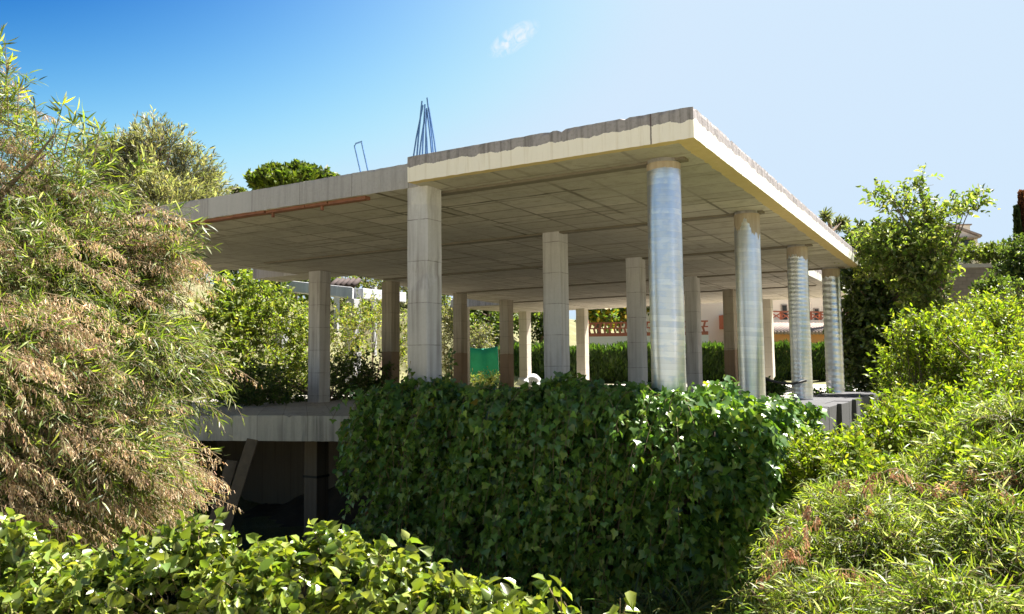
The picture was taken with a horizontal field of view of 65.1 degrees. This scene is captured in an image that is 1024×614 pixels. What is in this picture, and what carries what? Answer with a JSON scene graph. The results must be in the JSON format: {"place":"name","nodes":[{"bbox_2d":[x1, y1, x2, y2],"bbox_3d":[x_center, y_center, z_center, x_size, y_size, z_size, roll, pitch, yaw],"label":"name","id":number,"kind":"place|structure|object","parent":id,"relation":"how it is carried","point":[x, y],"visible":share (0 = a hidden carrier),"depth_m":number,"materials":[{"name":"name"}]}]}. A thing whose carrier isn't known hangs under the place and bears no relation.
{"place":"outdoors","nodes":[
{"label":"outdoors","id":0,"kind":"place"},
{"bbox_2d":[241,476,369,531],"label":"earth bank","id":1,"kind":"structure","parent":0,"point":[290,513],"depth_m":16.21,"materials":[{"name":"brown soil"}]},
{"bbox_2d":[331,278,376,355],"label":"tiled roof","id":2,"kind":"structure","parent":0,"point":[349,282],"depth_m":29.86,"materials":[{"name":"tile"}]},
{"bbox_2d":[1,282,927,612],"bbox_3d":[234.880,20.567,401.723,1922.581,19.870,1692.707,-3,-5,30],"label":"ground","id":3,"kind":"structure","parent":0,"point":[265,528],"depth_m":19.03,"materials":[{"name":"soil"}]},
{"bbox_2d":[0,507,162,613],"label":"ivy bush","id":4,"kind":"object","parent":3,"relation":"on","point":[48,578],"visible":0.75,"depth_m":4.00,"materials":[{"name":"green plant"}]},
{"bbox_2d":[0,22,235,378],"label":"acacia tree","id":5,"kind":"object","parent":3,"relation":"on","point":[76,239],"visible":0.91,"depth_m":7.22,"materials":[{"name":"green plant"}]},
{"bbox_2d":[0,271,262,571],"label":"acacia tree","id":6,"kind":"object","parent":3,"relation":"on","point":[81,458],"visible":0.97,"depth_m":5.97,"materials":[{"name":"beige plant"}]},
{"bbox_2d":[64,105,239,214],"bbox_3d":[-11.687,-3.334,25.714,5.562,6.062,3.809,0,-4,-13],"label":"feathery tree","id":7,"kind":"object","parent":3,"relation":"on","point":[165,183],"visible":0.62,"depth_m":25.75,"materials":[{"name":"green plant"}]},
{"bbox_2d":[89,506,244,613],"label":"ivy bush","id":8,"kind":"object","parent":3,"relation":"on","point":[172,567],"visible":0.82,"depth_m":4.00,"materials":[{"name":"green plant"}]},
{"bbox_2d":[206,460,237,530],"bbox_3d":[-3.596,2.328,9.950,0.141,0.801,0.500,-1,-4,10],"label":"wooden board","id":9,"kind":"object","parent":3,"relation":"on","point":[228,473],"visible":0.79,"depth_m":10.02,"materials":[{"name":"grey wood"}]},
{"bbox_2d":[230,184,246,193],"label":"background tree","id":10,"kind":"object","parent":3,"relation":"on","point":[241,189],"visible":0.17,"depth_m":54.43,"materials":[{"name":"green plant"}]},
{"bbox_2d":[221,438,257,530],"bbox_3d":[-3.393,2.193,9.950,0.134,1.082,0.550,-3,-5,25],"label":"wooden board","id":11,"kind":"object","parent":3,"relation":"on","point":[240,477],"visible":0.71,"depth_m":9.96,"materials":[{"name":"brown wood"}]},
{"bbox_2d":[183,269,301,376],"bbox_3d":[-7.460,0.424,21.936,2.791,3.572,3.645,-1,-4,9],"label":"bank shrub","id":12,"kind":"object","parent":3,"relation":"on","point":[231,307],"visible":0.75,"depth_m":21.44,"materials":[{"name":"green plant"}]},
{"bbox_2d":[174,269,340,306],"bbox_3d":[-11.685,-0.782,36.397,8.249,4.400,4.934,-1,-4,7],"label":"background tree","id":13,"kind":"object","parent":3,"relation":"on","point":[234,273],"visible":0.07,"depth_m":35.84,"materials":[{"name":"green plant"}]},
{"bbox_2d":[225,287,334,394],"bbox_3d":[-5.973,0.949,20.942,2.695,3.158,4.332,0,-4,-10],"label":"bank shrub","id":14,"kind":"object","parent":3,"relation":"on","point":[285,350],"visible":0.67,"depth_m":21.21,"materials":[{"name":"green plant"}]},
{"bbox_2d":[242,158,339,190],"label":"umbrella pine","id":15,"kind":"object","parent":3,"relation":"on","point":[270,174],"visible":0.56,"depth_m":60.05,"materials":[{"name":"green plant"}]},
{"bbox_2d":[189,518,399,613],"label":"ivy bush","id":16,"kind":"object","parent":3,"relation":"on","point":[259,577],"visible":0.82,"depth_m":3.76,"materials":[{"name":"green plant"}]},
{"bbox_2d":[205,346,397,406],"bbox_3d":[-4.451,1.703,18.015,2.111,1.694,5.554,-3,-5,30],"label":"bank shrub","id":17,"kind":"object","parent":3,"relation":"on","point":[366,379],"visible":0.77,"depth_m":16.93,"materials":[{"name":"green plant"}]},
{"bbox_2d":[273,281,405,382],"bbox_3d":[-4.893,1.335,24.834,4.669,4.181,1.718,3,-6,-43],"label":"concrete frame","id":18,"kind":"object","parent":3,"relation":"on","point":[335,291],"visible":0.31,"depth_m":23.98,"materials":[{"name":"grey concrete"}]},
{"bbox_2d":[304,289,407,379],"bbox_3d":[-4.127,1.085,24.346,2.168,3.244,7.019,-1,-4,11],"label":"bank shrub","id":19,"kind":"object","parent":3,"relation":"on","point":[342,322],"visible":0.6,"depth_m":22.21,"materials":[{"name":"green plant"}]},
{"bbox_2d":[308,276,473,322],"bbox_3d":[-5.469,-0.307,37.996,8.074,4.408,5.365,-1,-4,3],"label":"background tree","id":20,"kind":"object","parent":3,"relation":"on","point":[366,284],"visible":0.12,"depth_m":37.67,"materials":[{"name":"green plant"}]},
{"bbox_2d":[331,529,473,613],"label":"ivy bush","id":21,"kind":"object","parent":3,"relation":"on","point":[389,590],"visible":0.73,"depth_m":3.60,"materials":[{"name":"green plant"}]},
{"bbox_2d":[57,97,865,613],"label":"unfinished building","id":22,"kind":"structure","parent":3,"relation":"on","point":[675,219],"depth_m":12.71,"materials":[{"name":"concrete"}]},
{"bbox_2d":[199,383,384,404],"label":"weed","id":23,"kind":"object","parent":22,"relation":"on","point":[296,398],"visible":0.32,"depth_m":17.90,"materials":[{"name":"green plant"}]},
{"bbox_2d":[441,299,467,379],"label":"bank shrub","id":24,"kind":"object","parent":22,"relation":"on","point":[450,331],"visible":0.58,"depth_m":28.89,"materials":[{"name":"green plant"}]},
{"bbox_2d":[517,374,540,385],"bbox_3d":[0.688,2.853,31.540,1.138,0.452,0.748,-3,-5,30],"label":"white bundle","id":25,"kind":"object","parent":22,"relation":"on","point":[530,378],"visible":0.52,"depth_m":31.25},
{"bbox_2d":[765,377,806,384],"bbox_3d":[4.816,1.292,14.201,0.801,0.182,0.051,-1,-4,0],"label":"black hose","id":26,"kind":"object","parent":22,"relation":"hanging from","point":[785,383],"visible":0.88,"depth_m":14.18,"materials":[{"name":"plastic"}]},
{"bbox_2d":[813,383,857,394],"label":"weed","id":27,"kind":"object","parent":22,"relation":"on","point":[816,391],"visible":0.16,"depth_m":17.52,"materials":[{"name":"green plant"}]},
{"bbox_2d":[400,568,554,613],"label":"ivy bush","id":28,"kind":"object","parent":3,"relation":"on","point":[487,597],"visible":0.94,"depth_m":3.56,"materials":[{"name":"green plant"}]},
{"bbox_2d":[470,344,498,382],"bbox_3d":[-1.229,2.385,33.158,1.603,1.680,0.111,-3,-5,27],"label":"green netting","id":29,"kind":"object","parent":3,"relation":"on","point":[481,359],"visible":0.67,"depth_m":33.12,"materials":[{"name":"green fabric"}]},
{"bbox_2d":[450,309,518,344],"bbox_3d":[-0.746,0.323,38.843,3.839,4.002,5.626,-3,-5,30],"label":"background tree","id":30,"kind":"object","parent":3,"relation":"on","point":[491,317],"visible":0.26,"depth_m":37.39,"materials":[{"name":"green plant"}]},
{"bbox_2d":[470,320,499,348],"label":"bank shrub","id":31,"kind":"object","parent":3,"relation":"on","point":[488,344],"visible":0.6,"depth_m":35.76,"materials":[{"name":"green plant"}]},
{"bbox_2d":[470,366,499,387],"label":"bank shrub","id":32,"kind":"object","parent":3,"relation":"on","point":[494,378],"visible":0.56,"depth_m":30.92,"materials":[{"name":"green plant"}]},
{"bbox_2d":[513,312,543,343],"bbox_3d":[1.033,0.705,40.394,2.800,3.845,4.058,3,-5,-37],"label":"background tree","id":33,"kind":"object","parent":3,"relation":"on","point":[538,318],"visible":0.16,"depth_m":39.33,"materials":[{"name":"green plant"}]},
{"bbox_2d":[532,573,572,613],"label":"ivy sprig","id":34,"kind":"object","parent":3,"relation":"on","point":[542,584],"visible":1,"depth_m":3.42,"materials":[{"name":"green plant"}]},
{"bbox_2d":[558,602,581,613],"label":"ivy sprig","id":35,"kind":"object","parent":3,"relation":"on","point":[571,609],"visible":0.92,"depth_m":3.50,"materials":[{"name":"green plant"}]},
{"bbox_2d":[574,306,649,332],"bbox_3d":[5.582,1.066,42.032,3.372,5.320,7.817,-3,-5,30],"label":"background tree","id":36,"kind":"object","parent":3,"relation":"on","point":[609,315],"visible":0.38,"depth_m":39.70,"materials":[{"name":"green plant"}]},
{"bbox_2d":[604,590,639,613],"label":"ivy sprig","id":37,"kind":"object","parent":3,"relation":"on","point":[630,599],"visible":1,"depth_m":3.40,"materials":[{"name":"green plant"}]},
{"bbox_2d":[580,569,695,613],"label":"strap leaf clump","id":38,"kind":"object","parent":3,"relation":"on","point":[645,604],"visible":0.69,"depth_m":7.02,"materials":[{"name":"green plant"}]},
{"bbox_2d":[588,320,708,382],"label":"lattice wall","id":39,"kind":"structure","parent":3,"relation":"on","point":[604,338],"depth_m":37.80,"materials":[{"name":"brick"}]},
{"bbox_2d":[497,338,847,382],"bbox_3d":[7.119,2.253,34.418,15.693,2.012,1.526,-1,-4,0],"label":"hedge","id":40,"kind":"object","parent":3,"relation":"on","point":[608,363],"visible":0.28,"depth_m":34.02,"materials":[{"name":"green plant"}]},
{"bbox_2d":[629,571,744,613],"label":"strap leaf clump","id":41,"kind":"object","parent":3,"relation":"on","point":[681,600],"visible":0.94,"depth_m":6.89,"materials":[{"name":"green plant"}]},
{"bbox_2d":[636,580,756,613],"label":"strap leaf clump","id":42,"kind":"object","parent":3,"relation":"on","point":[737,607],"visible":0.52,"depth_m":6.98,"materials":[{"name":"green plant"}]},
{"bbox_2d":[622,297,848,351],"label":"villa","id":43,"kind":"object","parent":3,"relation":"on","point":[712,313],"visible":0.17,"depth_m":42.34,"materials":[{"name":"paint"}]},
{"bbox_2d":[781,304,787,319],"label":"window","id":44,"kind":"structure","parent":43,"relation":"in","point":[783,306],"depth_m":43.67,"materials":[{"name":"grey glass"}]},
{"bbox_2d":[813,308,818,319],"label":"window","id":45,"kind":"structure","parent":43,"relation":"in","point":[814,309],"depth_m":44.27,"materials":[{"name":"grey glass"}]},
{"bbox_2d":[819,206,851,233],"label":"background tree","id":46,"kind":"object","parent":3,"relation":"on","point":[836,224],"visible":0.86,"depth_m":41.44,"materials":[{"name":"green plant"}]},
{"bbox_2d":[782,405,895,494],"bbox_3d":[3.287,2.074,7.468,1.644,2.396,1.004,-2,-4,13],"label":"lime shrub","id":47,"kind":"object","parent":3,"relation":"on","point":[805,464],"visible":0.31,"depth_m":7.48,"materials":[{"name":"green plant"}]},
{"bbox_2d":[796,391,882,551],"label":"block wall","id":48,"kind":"structure","parent":3,"relation":"on","point":[843,407],"depth_m":13.84,"materials":[{"name":"grey concrete"}]},
{"bbox_2d":[329,348,828,613],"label":"ivy","id":49,"kind":"object","parent":48,"relation":"attached to","point":[559,419],"visible":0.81,"depth_m":8.04,"materials":[{"name":"green plant"}]},
{"bbox_2d":[705,414,990,613],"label":"acacia shrub","id":50,"kind":"object","parent":3,"relation":"on","point":[854,527],"visible":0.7,"depth_m":5.24,"materials":[{"name":"green plant"}]},
{"bbox_2d":[803,426,913,490],"bbox_3d":[2.830,2.077,6.362,0.672,2.235,1.039,0,-4,-3],"label":"lime shrub","id":51,"kind":"object","parent":3,"relation":"on","point":[856,457],"visible":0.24,"depth_m":6.46,"materials":[{"name":"green plant"}]},
{"bbox_2d":[823,208,969,403],"bbox_3d":[9.593,1.063,19.988,3.363,7.037,3.032,-3,-5,30],"label":"ivy clad tree","id":52,"kind":"object","parent":3,"relation":"on","point":[864,307],"visible":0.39,"depth_m":19.67,"materials":[{"name":"green plant"}]},
{"bbox_2d":[838,162,1000,337],"bbox_3d":[8.820,0.147,17.245,3.687,6.660,2.205,-1,-4,9],"label":"young tree","id":53,"kind":"object","parent":3,"relation":"on","point":[922,268],"visible":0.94,"depth_m":17.14,"materials":[{"name":"green plant"}]},
{"bbox_2d":[855,301,1000,430],"bbox_3d":[4.810,1.649,9.210,1.548,3.473,1.975,-3,-5,30],"label":"lime shrub","id":54,"kind":"object","parent":3,"relation":"on","point":[916,338],"visible":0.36,"depth_m":9.48,"materials":[{"name":"green plant"}]},
{"bbox_2d":[843,383,1023,613],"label":"acacia shrub","id":55,"kind":"object","parent":3,"relation":"on","point":[979,534],"visible":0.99,"depth_m":4.68,"materials":[{"name":"green plant"}]},
{"bbox_2d":[847,377,1023,461],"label":"lime shrub","id":56,"kind":"object","parent":3,"relation":"on","point":[899,417],"visible":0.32,"depth_m":6.90,"materials":[{"name":"green plant"}]},
{"bbox_2d":[929,223,981,372],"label":"gabled house","id":57,"kind":"structure","parent":3,"relation":"on","point":[969,233],"depth_m":58.07,"materials":[{"name":"tile"}]},
{"bbox_2d":[960,237,980,248],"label":"window","id":58,"kind":"structure","parent":57,"relation":"in","point":[966,241],"depth_m":58.00,"materials":[{"name":"glass"}]},
{"bbox_2d":[911,283,1023,405],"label":"lime shrub","id":59,"kind":"object","parent":3,"relation":"on","point":[1004,372],"visible":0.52,"depth_m":8.89,"materials":[{"name":"green plant"}]},
{"bbox_2d":[947,337,993,378],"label":"dead branch","id":60,"kind":"object","parent":59,"relation":"attached to","point":[966,356],"visible":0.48,"depth_m":8.59,"materials":[{"name":"brown wood"}]},
{"bbox_2d":[927,413,1016,488],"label":"lime shrub","id":61,"kind":"object","parent":3,"relation":"on","point":[968,444],"visible":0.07,"depth_m":5.70,"materials":[{"name":"green plant"}]},
{"bbox_2d":[934,263,1023,374],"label":"stone wall","id":62,"kind":"structure","parent":3,"relation":"on","point":[972,273],"depth_m":33.00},
{"bbox_2d":[954,240,1013,263],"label":"hedge","id":63,"kind":"object","parent":62,"relation":"on","point":[985,254],"visible":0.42,"depth_m":33.50,"materials":[{"name":"green plant"}]},
{"bbox_2d":[958,243,1002,263],"bbox_3d":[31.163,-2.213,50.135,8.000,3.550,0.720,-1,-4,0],"label":"terrace railing","id":64,"kind":"object","parent":3,"relation":"on","point":[974,261],"visible":0.02,"depth_m":50.13,"materials":[{"name":"metal"}]},
{"bbox_2d":[956,273,1014,320],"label":"hill bush","id":65,"kind":"object","parent":3,"relation":"on","point":[982,284],"visible":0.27,"depth_m":19.82,"materials":[{"name":"green plant"}]},
{"bbox_2d":[955,282,1023,396],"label":"lime shrub","id":66,"kind":"object","parent":3,"relation":"on","point":[994,315],"visible":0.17,"depth_m":10.43,"materials":[{"name":"green plant"}]},
{"bbox_2d":[984,232,1023,323],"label":"hill bush","id":67,"kind":"object","parent":3,"relation":"on","point":[1010,267],"visible":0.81,"depth_m":21.86,"materials":[{"name":"green plant"}]},
{"bbox_2d":[1012,204,1023,244],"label":"cypress","id":68,"kind":"object","parent":3,"relation":"on","point":[1017,224],"visible":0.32,"depth_m":46.03,"materials":[{"name":"green plant"}]},
{"bbox_2d":[1017,189,1023,236],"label":"cypress","id":69,"kind":"object","parent":3,"relation":"on","point":[1020,197],"visible":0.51,"depth_m":46.09,"materials":[{"name":"green plant"}]},
{"bbox_2d":[0,0,1023,319],"label":"sky","id":70,"kind":"structure","parent":0,"point":[830,98],"materials":[{"name":"blue"}]},
{"bbox_2d":[765,376,791,399],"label":"weed","id":71,"kind":"object","parent":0,"point":[777,388],"visible":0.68,"depth_m":16.83,"materials":[{"name":"green plant"}]}
]}

